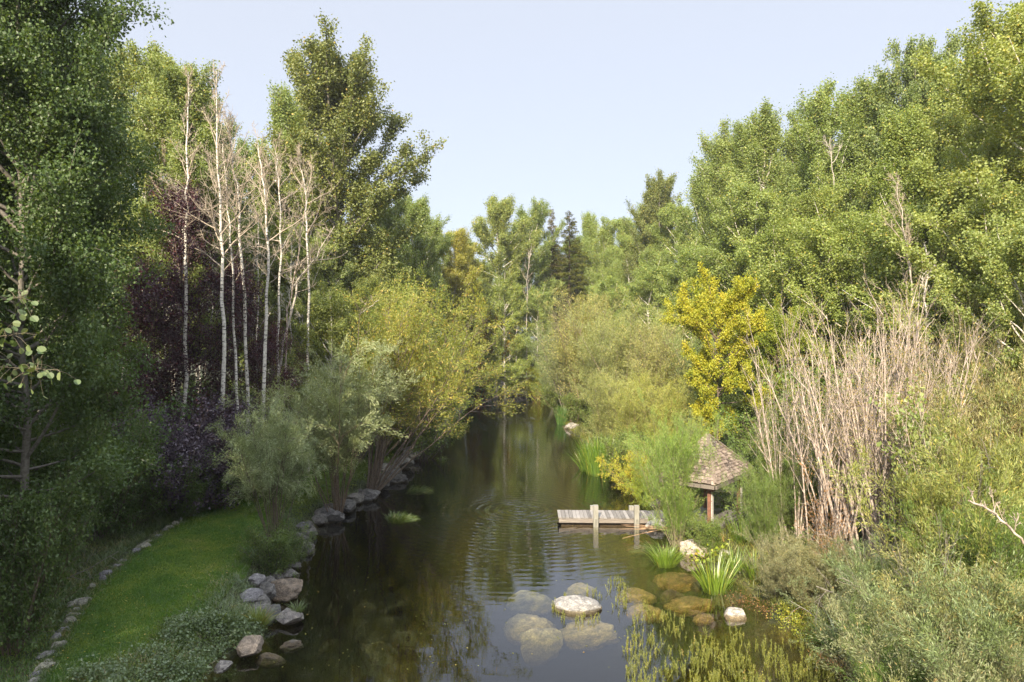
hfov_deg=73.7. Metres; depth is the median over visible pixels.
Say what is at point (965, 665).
willow shrub
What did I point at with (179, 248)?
purple tree
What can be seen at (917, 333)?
leafless willow
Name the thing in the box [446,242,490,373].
aspen tree
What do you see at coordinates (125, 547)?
rough grass
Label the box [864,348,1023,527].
willow shrub
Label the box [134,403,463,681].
bank grass
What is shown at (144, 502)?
leafy bush
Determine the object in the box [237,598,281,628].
grass tuft
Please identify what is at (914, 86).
cottonwood tree
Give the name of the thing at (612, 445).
leafy bush
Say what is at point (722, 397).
willow shrub
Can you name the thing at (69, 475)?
leafy bush
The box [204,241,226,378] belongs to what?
aspen tree
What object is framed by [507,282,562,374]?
aspen tree
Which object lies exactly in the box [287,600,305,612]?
grass tuft
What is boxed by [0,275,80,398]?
aspen tree
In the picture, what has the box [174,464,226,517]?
leafy bush
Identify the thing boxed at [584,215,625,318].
poplar tree
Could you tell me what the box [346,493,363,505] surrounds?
rock
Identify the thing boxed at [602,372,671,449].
willow shrub
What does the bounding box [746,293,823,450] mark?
tree
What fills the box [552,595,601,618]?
rock
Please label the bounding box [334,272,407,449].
aspen tree
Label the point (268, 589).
rock
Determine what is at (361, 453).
leaning willow
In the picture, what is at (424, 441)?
leafy bush
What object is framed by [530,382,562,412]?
leafy bush
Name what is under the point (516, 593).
floating leaves
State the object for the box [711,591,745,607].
rock
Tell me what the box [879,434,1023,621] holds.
willow shrub
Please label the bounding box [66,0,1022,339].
sky
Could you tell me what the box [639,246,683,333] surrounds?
aspen tree
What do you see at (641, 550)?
drowned sedge
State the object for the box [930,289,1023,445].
willow shrub
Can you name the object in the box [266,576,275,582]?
rock
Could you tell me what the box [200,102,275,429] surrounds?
birch tree
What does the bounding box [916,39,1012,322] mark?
aspen tree
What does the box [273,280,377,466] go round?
aspen tree
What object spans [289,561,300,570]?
rock
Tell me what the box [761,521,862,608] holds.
willow shrub
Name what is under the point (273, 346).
purple tree
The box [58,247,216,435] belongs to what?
purple tree
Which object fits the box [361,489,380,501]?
rock
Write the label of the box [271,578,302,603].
rock
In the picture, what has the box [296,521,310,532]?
rock
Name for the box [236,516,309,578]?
leafy bush
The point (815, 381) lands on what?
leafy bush
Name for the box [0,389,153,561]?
leafy bush
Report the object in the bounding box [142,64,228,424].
birch tree
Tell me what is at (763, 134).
aspen tree
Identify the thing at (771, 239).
aspen tree
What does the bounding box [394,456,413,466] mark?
rock
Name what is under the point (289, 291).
birch tree
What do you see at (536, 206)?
aspen tree
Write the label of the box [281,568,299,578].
rock
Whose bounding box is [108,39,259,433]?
aspen tree
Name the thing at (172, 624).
herb carpet
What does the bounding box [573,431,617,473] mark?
iris clump
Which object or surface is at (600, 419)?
willow shrub
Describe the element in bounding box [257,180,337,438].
aspen tree
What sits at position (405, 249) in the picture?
aspen tree
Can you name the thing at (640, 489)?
barberry
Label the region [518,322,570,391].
willow shrub
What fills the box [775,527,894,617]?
willow shrub
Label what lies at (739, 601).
creeper
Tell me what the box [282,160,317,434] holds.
birch tree
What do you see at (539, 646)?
rock
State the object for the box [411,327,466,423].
willow shrub
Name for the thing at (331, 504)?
rock
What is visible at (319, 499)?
clover carpet
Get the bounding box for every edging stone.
[28,670,41,678]
[28,676,40,681]
[33,662,55,671]
[35,650,56,659]
[50,632,60,640]
[50,640,66,649]
[63,616,76,622]
[67,597,89,607]
[76,600,86,605]
[99,569,111,575]
[136,542,150,548]
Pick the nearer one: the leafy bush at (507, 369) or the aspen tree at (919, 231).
the aspen tree at (919, 231)
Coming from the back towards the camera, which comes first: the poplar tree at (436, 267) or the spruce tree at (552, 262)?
the spruce tree at (552, 262)
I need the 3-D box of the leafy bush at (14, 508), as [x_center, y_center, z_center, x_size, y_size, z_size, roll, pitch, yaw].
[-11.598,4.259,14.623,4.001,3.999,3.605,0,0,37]
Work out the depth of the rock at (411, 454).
38.25 m
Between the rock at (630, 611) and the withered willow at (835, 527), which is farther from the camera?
the rock at (630, 611)
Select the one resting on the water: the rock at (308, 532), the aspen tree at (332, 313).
the rock at (308, 532)
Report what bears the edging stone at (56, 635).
on the lawn at (170, 570)
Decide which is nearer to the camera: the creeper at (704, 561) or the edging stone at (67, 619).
the edging stone at (67, 619)
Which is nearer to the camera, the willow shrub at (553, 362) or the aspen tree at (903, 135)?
the aspen tree at (903, 135)
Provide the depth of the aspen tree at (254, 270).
36.29 m
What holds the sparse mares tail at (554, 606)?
on the water
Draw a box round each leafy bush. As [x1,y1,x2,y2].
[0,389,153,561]
[0,453,101,662]
[0,476,95,557]
[13,429,112,557]
[14,385,198,484]
[53,375,203,434]
[54,391,167,540]
[106,368,275,429]
[113,443,219,526]
[171,437,282,498]
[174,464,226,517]
[192,468,239,509]
[195,376,300,416]
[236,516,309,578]
[274,529,317,569]
[388,389,473,460]
[460,370,490,397]
[498,360,519,379]
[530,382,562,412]
[557,392,593,424]
[580,406,607,433]
[598,427,657,479]
[598,436,626,476]
[639,340,801,416]
[668,344,777,427]
[673,340,780,436]
[683,510,724,554]
[717,404,877,495]
[727,383,787,432]
[754,340,1019,500]
[762,382,913,438]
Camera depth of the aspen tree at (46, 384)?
18.31 m
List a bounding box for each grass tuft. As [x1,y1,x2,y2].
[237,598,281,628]
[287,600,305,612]
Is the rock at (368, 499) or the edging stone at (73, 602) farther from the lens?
the rock at (368, 499)
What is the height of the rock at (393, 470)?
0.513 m
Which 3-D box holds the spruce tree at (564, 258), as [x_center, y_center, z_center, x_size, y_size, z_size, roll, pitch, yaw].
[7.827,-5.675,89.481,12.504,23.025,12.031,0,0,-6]
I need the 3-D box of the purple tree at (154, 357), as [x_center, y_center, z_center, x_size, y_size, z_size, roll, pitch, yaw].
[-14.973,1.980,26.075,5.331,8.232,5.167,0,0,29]
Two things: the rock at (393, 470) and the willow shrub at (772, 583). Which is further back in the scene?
the rock at (393, 470)
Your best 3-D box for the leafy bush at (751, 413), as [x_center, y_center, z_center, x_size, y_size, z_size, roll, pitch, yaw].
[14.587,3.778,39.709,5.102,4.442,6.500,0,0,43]
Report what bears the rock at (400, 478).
on the water
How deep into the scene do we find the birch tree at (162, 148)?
29.95 m
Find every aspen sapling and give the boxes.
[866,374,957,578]
[920,481,996,590]
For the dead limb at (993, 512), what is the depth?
10.47 m
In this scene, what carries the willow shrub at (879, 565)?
on the ground at (446, 608)
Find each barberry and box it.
[593,447,665,501]
[619,471,660,507]
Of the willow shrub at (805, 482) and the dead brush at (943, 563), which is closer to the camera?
the dead brush at (943, 563)
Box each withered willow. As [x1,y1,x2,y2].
[794,455,850,593]
[808,490,858,568]
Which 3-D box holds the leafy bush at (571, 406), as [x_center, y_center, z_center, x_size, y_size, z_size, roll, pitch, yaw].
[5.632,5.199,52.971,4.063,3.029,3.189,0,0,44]
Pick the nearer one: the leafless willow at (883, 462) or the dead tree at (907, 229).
the leafless willow at (883, 462)
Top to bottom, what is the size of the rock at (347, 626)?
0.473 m
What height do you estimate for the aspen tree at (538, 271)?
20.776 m
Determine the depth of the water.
38.24 m
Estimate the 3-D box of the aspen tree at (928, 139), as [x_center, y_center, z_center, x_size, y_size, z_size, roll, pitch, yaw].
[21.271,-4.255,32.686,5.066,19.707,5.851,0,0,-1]
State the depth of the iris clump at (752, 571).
18.89 m
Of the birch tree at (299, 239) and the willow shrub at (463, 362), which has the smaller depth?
the birch tree at (299, 239)
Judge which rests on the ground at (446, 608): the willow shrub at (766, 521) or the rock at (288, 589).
the willow shrub at (766, 521)
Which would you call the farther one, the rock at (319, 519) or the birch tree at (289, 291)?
the birch tree at (289, 291)
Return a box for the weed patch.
[76,608,272,681]
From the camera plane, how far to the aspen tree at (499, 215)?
81.02 m
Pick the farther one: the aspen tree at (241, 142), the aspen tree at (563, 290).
the aspen tree at (563, 290)
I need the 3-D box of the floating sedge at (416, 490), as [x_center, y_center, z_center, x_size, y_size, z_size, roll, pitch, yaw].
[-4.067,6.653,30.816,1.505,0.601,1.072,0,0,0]
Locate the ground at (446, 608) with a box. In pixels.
[0,346,904,681]
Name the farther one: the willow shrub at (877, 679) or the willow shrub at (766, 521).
the willow shrub at (766, 521)
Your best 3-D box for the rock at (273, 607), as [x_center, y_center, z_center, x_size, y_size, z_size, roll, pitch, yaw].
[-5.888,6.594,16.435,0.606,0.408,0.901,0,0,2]
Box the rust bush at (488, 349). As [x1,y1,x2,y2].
[431,303,515,397]
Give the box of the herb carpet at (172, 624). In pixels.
[58,603,277,681]
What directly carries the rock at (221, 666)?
on the ground at (446, 608)
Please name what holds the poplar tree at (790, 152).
on the ground at (446, 608)
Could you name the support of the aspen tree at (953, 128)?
on the ground at (446, 608)
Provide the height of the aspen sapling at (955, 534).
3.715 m
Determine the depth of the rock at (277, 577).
19.11 m
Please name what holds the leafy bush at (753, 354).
on the ground at (446, 608)
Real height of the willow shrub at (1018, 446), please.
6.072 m
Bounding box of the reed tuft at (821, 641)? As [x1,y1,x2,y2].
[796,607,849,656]
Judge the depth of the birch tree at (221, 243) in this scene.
26.46 m
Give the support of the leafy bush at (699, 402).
on the ground at (446, 608)
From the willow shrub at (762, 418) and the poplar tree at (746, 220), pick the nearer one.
the willow shrub at (762, 418)
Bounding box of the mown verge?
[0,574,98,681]
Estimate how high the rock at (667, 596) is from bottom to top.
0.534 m
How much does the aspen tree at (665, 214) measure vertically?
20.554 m
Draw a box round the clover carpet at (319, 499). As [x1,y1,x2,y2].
[246,432,427,519]
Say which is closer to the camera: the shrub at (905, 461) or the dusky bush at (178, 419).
the shrub at (905, 461)
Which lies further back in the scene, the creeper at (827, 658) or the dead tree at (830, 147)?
the dead tree at (830, 147)
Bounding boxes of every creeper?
[669,536,743,562]
[719,588,788,617]
[757,597,834,646]
[809,642,859,681]
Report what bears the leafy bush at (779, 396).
on the ground at (446, 608)
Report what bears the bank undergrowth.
on the ground at (446, 608)
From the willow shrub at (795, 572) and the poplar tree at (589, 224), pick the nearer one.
the willow shrub at (795, 572)
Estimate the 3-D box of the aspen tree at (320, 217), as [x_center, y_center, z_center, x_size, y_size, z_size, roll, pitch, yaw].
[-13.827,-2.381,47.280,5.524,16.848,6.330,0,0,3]
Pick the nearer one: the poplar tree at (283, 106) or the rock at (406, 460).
the rock at (406, 460)
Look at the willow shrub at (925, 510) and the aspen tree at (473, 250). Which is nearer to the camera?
the willow shrub at (925, 510)
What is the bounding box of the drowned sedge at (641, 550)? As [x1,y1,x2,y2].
[628,540,661,555]
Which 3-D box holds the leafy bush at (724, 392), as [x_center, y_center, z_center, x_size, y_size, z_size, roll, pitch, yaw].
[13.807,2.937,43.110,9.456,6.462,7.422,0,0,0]
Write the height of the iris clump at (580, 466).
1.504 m
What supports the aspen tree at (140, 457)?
on the ground at (446, 608)
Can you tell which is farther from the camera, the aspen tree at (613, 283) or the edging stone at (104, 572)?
the aspen tree at (613, 283)
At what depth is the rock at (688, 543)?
21.32 m
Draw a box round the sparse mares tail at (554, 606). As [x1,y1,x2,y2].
[551,585,601,624]
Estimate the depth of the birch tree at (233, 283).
27.16 m
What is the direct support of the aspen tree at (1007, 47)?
on the ground at (446, 608)
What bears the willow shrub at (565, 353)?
on the ground at (446, 608)
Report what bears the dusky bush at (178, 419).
on the ground at (446, 608)
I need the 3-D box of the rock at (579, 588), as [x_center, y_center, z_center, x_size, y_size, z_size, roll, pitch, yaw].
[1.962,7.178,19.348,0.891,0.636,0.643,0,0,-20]
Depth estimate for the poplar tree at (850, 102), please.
44.26 m
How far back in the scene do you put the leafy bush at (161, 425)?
21.59 m
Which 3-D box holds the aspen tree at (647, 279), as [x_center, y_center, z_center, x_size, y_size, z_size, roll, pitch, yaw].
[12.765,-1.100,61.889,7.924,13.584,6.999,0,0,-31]
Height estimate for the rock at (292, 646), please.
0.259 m
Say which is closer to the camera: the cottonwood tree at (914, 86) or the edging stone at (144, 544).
the edging stone at (144, 544)
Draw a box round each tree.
[0,0,179,633]
[0,1,171,574]
[0,162,64,448]
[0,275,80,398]
[57,296,194,431]
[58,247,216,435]
[82,50,167,339]
[100,32,213,380]
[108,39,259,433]
[119,172,272,430]
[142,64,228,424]
[146,134,176,409]
[152,93,254,401]
[152,184,216,387]
[158,61,263,468]
[165,116,274,374]
[169,238,286,459]
[199,217,314,416]
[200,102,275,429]
[200,230,219,396]
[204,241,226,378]
[209,131,268,492]
[223,135,273,320]
[231,8,448,362]
[235,121,311,495]
[237,311,312,487]
[244,74,325,371]
[245,129,308,469]
[249,217,355,423]
[250,217,273,392]
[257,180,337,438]
[269,211,340,345]
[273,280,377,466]
[274,242,301,410]
[279,143,346,470]
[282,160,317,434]
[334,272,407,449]
[342,265,366,334]
[348,194,428,319]
[361,240,437,353]
[392,192,456,325]
[409,206,449,350]
[411,225,484,352]
[436,264,455,339]
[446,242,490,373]
[454,192,545,395]
[475,275,535,399]
[477,258,503,312]
[496,223,535,357]
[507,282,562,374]
[508,196,565,384]
[519,245,533,398]
[526,247,542,320]
[528,239,578,309]
[532,209,566,364]
[535,210,591,360]
[544,277,581,325]
[561,233,589,305]
[573,209,599,306]
[581,274,631,344]
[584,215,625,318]
[590,270,607,319]
[600,216,637,321]
[600,248,634,325]
[606,257,633,332]
[609,254,683,351]
[619,169,682,327]
[619,201,671,329]
[638,195,697,317]
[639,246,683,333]
[645,234,719,357]
[659,261,774,439]
[667,172,714,342]
[673,174,836,372]
[677,231,754,351]
[680,116,762,293]
[701,118,761,290]
[712,209,847,445]
[714,96,799,312]
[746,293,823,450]
[761,105,835,326]
[767,72,861,348]
[767,179,865,397]
[770,192,943,415]
[799,81,862,352]
[810,61,895,343]
[820,135,842,220]
[832,180,985,378]
[843,99,955,380]
[844,29,960,219]
[852,128,1023,390]
[869,171,958,356]
[874,155,1023,419]
[908,242,945,360]
[909,50,969,324]
[910,0,1023,353]
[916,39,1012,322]
[918,1,1023,366]
[920,204,1023,444]
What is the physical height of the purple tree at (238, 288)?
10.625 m
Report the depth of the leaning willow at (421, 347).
35.39 m
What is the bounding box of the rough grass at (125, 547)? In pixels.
[32,458,286,630]
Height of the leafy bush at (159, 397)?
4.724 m
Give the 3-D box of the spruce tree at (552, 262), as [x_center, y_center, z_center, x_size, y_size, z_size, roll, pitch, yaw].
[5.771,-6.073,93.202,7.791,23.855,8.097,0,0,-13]
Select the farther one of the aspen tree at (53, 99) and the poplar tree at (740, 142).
the poplar tree at (740, 142)
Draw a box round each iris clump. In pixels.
[553,405,568,423]
[566,445,587,469]
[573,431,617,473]
[644,542,691,567]
[684,550,741,595]
[713,544,753,574]
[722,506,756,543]
[736,546,766,580]
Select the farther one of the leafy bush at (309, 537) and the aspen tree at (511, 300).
the aspen tree at (511, 300)
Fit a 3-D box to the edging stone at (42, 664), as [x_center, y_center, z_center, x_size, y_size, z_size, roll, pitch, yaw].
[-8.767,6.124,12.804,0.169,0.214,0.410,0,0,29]
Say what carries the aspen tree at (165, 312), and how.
on the ground at (446, 608)
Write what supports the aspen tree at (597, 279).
on the ground at (446, 608)
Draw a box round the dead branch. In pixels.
[622,525,670,538]
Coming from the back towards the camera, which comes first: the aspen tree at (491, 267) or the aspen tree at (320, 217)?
the aspen tree at (491, 267)
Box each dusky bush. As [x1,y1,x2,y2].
[54,392,241,495]
[64,381,295,513]
[149,404,261,506]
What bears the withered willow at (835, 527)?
on the ground at (446, 608)
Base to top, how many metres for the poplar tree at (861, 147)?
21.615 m
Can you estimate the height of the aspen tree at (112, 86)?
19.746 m
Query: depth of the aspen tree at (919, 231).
27.47 m
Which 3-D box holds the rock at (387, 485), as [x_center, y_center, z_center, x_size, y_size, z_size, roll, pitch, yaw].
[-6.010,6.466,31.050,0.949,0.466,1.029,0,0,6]
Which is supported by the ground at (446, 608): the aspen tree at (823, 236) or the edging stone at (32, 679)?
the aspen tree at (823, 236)
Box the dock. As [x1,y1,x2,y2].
[557,505,666,549]
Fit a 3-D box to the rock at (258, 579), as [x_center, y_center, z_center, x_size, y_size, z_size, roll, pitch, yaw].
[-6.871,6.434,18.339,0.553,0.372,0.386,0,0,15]
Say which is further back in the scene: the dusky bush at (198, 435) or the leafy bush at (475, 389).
the leafy bush at (475, 389)
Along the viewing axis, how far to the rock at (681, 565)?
21.22 m
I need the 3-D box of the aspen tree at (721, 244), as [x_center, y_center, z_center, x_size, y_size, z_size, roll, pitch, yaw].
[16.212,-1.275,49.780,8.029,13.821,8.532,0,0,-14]
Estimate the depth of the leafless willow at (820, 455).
18.10 m
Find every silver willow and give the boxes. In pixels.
[204,393,326,538]
[213,331,425,527]
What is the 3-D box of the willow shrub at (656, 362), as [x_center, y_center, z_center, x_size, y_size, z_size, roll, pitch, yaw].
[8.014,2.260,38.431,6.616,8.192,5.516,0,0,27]
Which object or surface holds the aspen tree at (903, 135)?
on the ground at (446, 608)
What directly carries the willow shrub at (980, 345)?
on the ground at (446, 608)
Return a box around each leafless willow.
[735,308,841,545]
[743,288,926,567]
[773,303,906,571]
[801,266,1001,573]
[832,273,1009,555]
[842,296,990,528]
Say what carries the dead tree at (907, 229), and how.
on the ground at (446, 608)
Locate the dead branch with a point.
(655, 529)
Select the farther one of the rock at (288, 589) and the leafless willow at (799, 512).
the leafless willow at (799, 512)
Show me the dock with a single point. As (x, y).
(594, 519)
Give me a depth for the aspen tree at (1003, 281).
19.04 m
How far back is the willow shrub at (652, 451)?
27.20 m
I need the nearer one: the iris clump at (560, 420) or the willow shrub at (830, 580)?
the willow shrub at (830, 580)
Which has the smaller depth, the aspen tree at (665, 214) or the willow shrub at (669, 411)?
the willow shrub at (669, 411)
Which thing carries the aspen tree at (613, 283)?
on the ground at (446, 608)
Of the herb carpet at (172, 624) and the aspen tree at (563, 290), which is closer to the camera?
the herb carpet at (172, 624)
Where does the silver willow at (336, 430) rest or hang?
on the ground at (446, 608)
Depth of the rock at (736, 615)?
16.58 m
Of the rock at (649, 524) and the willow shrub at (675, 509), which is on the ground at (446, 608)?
the willow shrub at (675, 509)
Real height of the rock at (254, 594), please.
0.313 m
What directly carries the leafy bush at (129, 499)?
on the ground at (446, 608)
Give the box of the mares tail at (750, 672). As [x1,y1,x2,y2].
[605,574,859,681]
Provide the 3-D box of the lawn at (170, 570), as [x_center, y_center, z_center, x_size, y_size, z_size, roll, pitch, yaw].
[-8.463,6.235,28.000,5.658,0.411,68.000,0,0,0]
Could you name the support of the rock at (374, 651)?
in the water
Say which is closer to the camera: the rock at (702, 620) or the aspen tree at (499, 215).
the rock at (702, 620)
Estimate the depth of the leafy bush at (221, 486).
24.59 m
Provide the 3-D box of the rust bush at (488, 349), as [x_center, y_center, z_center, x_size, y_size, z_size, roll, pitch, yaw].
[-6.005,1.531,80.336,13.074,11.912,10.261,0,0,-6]
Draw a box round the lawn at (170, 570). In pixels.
[42,419,409,681]
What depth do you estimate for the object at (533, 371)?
79.50 m
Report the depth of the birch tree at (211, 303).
30.49 m
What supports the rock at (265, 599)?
on the ground at (446, 608)
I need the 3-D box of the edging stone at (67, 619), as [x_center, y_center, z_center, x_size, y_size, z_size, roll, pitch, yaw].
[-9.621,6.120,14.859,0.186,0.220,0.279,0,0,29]
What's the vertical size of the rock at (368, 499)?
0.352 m
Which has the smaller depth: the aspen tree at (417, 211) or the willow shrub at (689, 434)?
the willow shrub at (689, 434)
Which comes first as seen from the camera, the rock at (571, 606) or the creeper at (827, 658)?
the creeper at (827, 658)
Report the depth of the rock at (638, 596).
18.62 m
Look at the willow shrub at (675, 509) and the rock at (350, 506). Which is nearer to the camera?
the willow shrub at (675, 509)
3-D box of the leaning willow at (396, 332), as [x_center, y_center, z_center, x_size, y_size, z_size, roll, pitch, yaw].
[-3.612,1.889,30.716,10.505,9.932,11.249,0,0,0]
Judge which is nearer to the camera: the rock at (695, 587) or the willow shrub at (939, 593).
the willow shrub at (939, 593)
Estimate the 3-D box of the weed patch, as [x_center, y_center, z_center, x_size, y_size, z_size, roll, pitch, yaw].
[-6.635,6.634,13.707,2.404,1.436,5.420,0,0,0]
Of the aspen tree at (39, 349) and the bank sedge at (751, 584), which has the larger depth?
the bank sedge at (751, 584)
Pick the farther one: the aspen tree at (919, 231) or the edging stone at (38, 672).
the aspen tree at (919, 231)
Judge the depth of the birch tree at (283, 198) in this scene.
28.99 m
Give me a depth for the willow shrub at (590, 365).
48.65 m
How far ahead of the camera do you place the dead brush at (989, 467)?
13.54 m
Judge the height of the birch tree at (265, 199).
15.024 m
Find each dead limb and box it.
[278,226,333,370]
[967,487,1023,544]
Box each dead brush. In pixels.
[56,511,123,593]
[784,514,1002,665]
[813,417,1023,663]
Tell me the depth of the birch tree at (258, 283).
32.49 m
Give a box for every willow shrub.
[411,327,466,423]
[435,345,473,405]
[506,352,533,378]
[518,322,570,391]
[523,291,581,409]
[529,285,641,417]
[560,296,693,422]
[564,309,660,413]
[579,367,633,442]
[598,311,699,434]
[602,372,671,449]
[617,419,701,501]
[623,365,694,454]
[623,388,730,552]
[662,326,748,444]
[672,408,711,496]
[719,453,799,550]
[724,412,894,534]
[730,519,821,600]
[733,446,819,539]
[742,405,783,473]
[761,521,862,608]
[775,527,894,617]
[776,565,897,681]
[806,579,1023,681]
[814,548,1023,681]
[815,416,1023,609]
[819,529,928,625]
[820,535,1023,681]
[826,593,1010,681]
[848,357,1023,546]
[855,522,1023,681]
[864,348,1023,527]
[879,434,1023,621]
[901,287,1008,470]
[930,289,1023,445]
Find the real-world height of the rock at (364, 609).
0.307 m
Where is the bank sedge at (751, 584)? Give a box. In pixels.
[557,410,842,659]
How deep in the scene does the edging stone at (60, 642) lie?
13.69 m
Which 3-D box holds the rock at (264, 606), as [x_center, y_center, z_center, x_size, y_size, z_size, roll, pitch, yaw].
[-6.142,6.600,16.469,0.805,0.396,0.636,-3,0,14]
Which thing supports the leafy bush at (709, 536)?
on the ground at (446, 608)
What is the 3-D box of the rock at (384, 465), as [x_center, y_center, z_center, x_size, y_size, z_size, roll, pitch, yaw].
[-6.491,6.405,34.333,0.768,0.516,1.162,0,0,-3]
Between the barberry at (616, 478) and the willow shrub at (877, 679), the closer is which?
the willow shrub at (877, 679)
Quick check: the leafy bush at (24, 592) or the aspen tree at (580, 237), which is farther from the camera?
the aspen tree at (580, 237)
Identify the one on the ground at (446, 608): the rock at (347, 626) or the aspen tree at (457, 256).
the aspen tree at (457, 256)
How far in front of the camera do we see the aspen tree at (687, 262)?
52.70 m
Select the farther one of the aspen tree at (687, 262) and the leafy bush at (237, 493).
the aspen tree at (687, 262)
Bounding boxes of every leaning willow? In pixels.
[301,266,541,490]
[310,301,469,463]
[333,261,519,458]
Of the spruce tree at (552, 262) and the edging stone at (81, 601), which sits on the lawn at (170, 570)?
the edging stone at (81, 601)
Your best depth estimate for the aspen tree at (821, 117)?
43.09 m
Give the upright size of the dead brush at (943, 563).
4.541 m
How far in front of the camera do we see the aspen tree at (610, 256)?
81.28 m
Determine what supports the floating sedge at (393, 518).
on the water
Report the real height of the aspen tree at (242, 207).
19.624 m
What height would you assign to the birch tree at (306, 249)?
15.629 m
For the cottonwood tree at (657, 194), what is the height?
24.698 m
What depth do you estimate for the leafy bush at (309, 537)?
20.31 m
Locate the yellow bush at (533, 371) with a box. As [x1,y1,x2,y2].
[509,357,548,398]
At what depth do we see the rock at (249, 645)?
14.55 m
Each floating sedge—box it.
[383,510,419,523]
[407,484,435,494]
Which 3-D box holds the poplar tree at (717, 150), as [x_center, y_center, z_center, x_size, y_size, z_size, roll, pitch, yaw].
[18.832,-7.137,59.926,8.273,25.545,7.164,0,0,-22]
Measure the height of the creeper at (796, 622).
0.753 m
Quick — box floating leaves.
[256,426,761,666]
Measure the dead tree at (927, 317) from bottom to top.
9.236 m
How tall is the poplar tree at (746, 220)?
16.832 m
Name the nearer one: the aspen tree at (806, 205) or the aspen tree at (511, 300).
the aspen tree at (806, 205)
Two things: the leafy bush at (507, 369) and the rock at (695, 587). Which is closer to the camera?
the rock at (695, 587)
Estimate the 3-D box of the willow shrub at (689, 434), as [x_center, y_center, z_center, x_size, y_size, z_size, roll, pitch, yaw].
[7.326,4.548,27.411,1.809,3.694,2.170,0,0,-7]
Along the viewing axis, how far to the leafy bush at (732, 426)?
25.57 m
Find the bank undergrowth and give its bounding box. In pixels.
[579,394,907,586]
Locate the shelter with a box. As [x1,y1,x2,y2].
[659,433,752,531]
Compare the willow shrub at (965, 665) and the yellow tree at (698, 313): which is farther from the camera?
the yellow tree at (698, 313)
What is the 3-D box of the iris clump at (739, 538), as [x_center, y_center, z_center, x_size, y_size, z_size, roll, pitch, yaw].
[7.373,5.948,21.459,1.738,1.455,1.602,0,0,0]
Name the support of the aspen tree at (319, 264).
on the ground at (446, 608)
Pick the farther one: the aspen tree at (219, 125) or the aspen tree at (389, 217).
the aspen tree at (389, 217)
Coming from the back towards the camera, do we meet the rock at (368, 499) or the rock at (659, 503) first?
the rock at (368, 499)
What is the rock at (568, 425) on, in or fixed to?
on the ground at (446, 608)
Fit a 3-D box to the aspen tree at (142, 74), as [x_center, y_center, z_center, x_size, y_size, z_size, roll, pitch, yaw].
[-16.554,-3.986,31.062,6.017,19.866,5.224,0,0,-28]
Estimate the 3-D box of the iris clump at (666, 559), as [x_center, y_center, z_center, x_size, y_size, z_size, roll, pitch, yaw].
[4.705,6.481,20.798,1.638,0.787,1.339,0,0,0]
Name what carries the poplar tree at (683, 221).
on the ground at (446, 608)
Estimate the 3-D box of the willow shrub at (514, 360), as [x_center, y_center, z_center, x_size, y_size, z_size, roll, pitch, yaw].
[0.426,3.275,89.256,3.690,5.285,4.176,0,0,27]
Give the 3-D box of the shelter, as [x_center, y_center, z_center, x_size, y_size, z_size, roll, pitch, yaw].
[6.820,4.874,23.779,2.049,3.352,3.578,0,0,38]
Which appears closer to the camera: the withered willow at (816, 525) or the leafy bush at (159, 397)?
the withered willow at (816, 525)
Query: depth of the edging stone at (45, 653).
13.28 m
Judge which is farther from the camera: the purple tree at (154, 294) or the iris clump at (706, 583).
the purple tree at (154, 294)
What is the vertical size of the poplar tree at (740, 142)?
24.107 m
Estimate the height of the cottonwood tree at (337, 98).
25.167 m
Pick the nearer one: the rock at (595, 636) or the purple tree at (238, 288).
the rock at (595, 636)
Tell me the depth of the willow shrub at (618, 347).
43.34 m
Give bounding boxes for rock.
[214,660,232,673]
[236,635,263,657]
[240,588,263,602]
[247,602,262,605]
[247,605,267,611]
[248,573,265,587]
[255,652,285,668]
[256,594,270,604]
[259,582,275,602]
[262,604,280,625]
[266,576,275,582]
[269,572,284,579]
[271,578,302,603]
[276,608,303,625]
[279,639,303,652]
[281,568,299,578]
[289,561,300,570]
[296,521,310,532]
[298,541,314,557]
[300,528,317,538]
[311,512,328,526]
[314,506,344,523]
[323,503,338,510]
[336,616,362,635]
[340,499,355,512]
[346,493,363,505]
[353,601,376,617]
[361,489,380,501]
[362,496,372,503]
[365,641,384,661]
[377,478,389,488]
[381,463,390,472]
[385,468,401,474]
[390,474,407,485]
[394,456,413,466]
[394,647,417,670]
[403,446,421,458]
[502,613,556,645]
[506,590,553,615]
[520,627,562,666]
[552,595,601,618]
[559,618,619,650]
[564,422,576,429]
[566,582,597,598]
[617,587,656,610]
[625,604,667,625]
[645,518,665,532]
[650,498,662,509]
[652,572,700,592]
[660,589,684,606]
[663,596,714,617]
[674,560,697,568]
[680,539,710,561]
[690,581,703,593]
[692,613,713,626]
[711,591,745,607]
[724,607,746,627]
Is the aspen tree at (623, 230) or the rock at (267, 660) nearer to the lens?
the rock at (267, 660)
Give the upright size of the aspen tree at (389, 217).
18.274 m
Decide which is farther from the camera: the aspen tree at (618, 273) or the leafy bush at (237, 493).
the aspen tree at (618, 273)
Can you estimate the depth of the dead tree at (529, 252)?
79.99 m

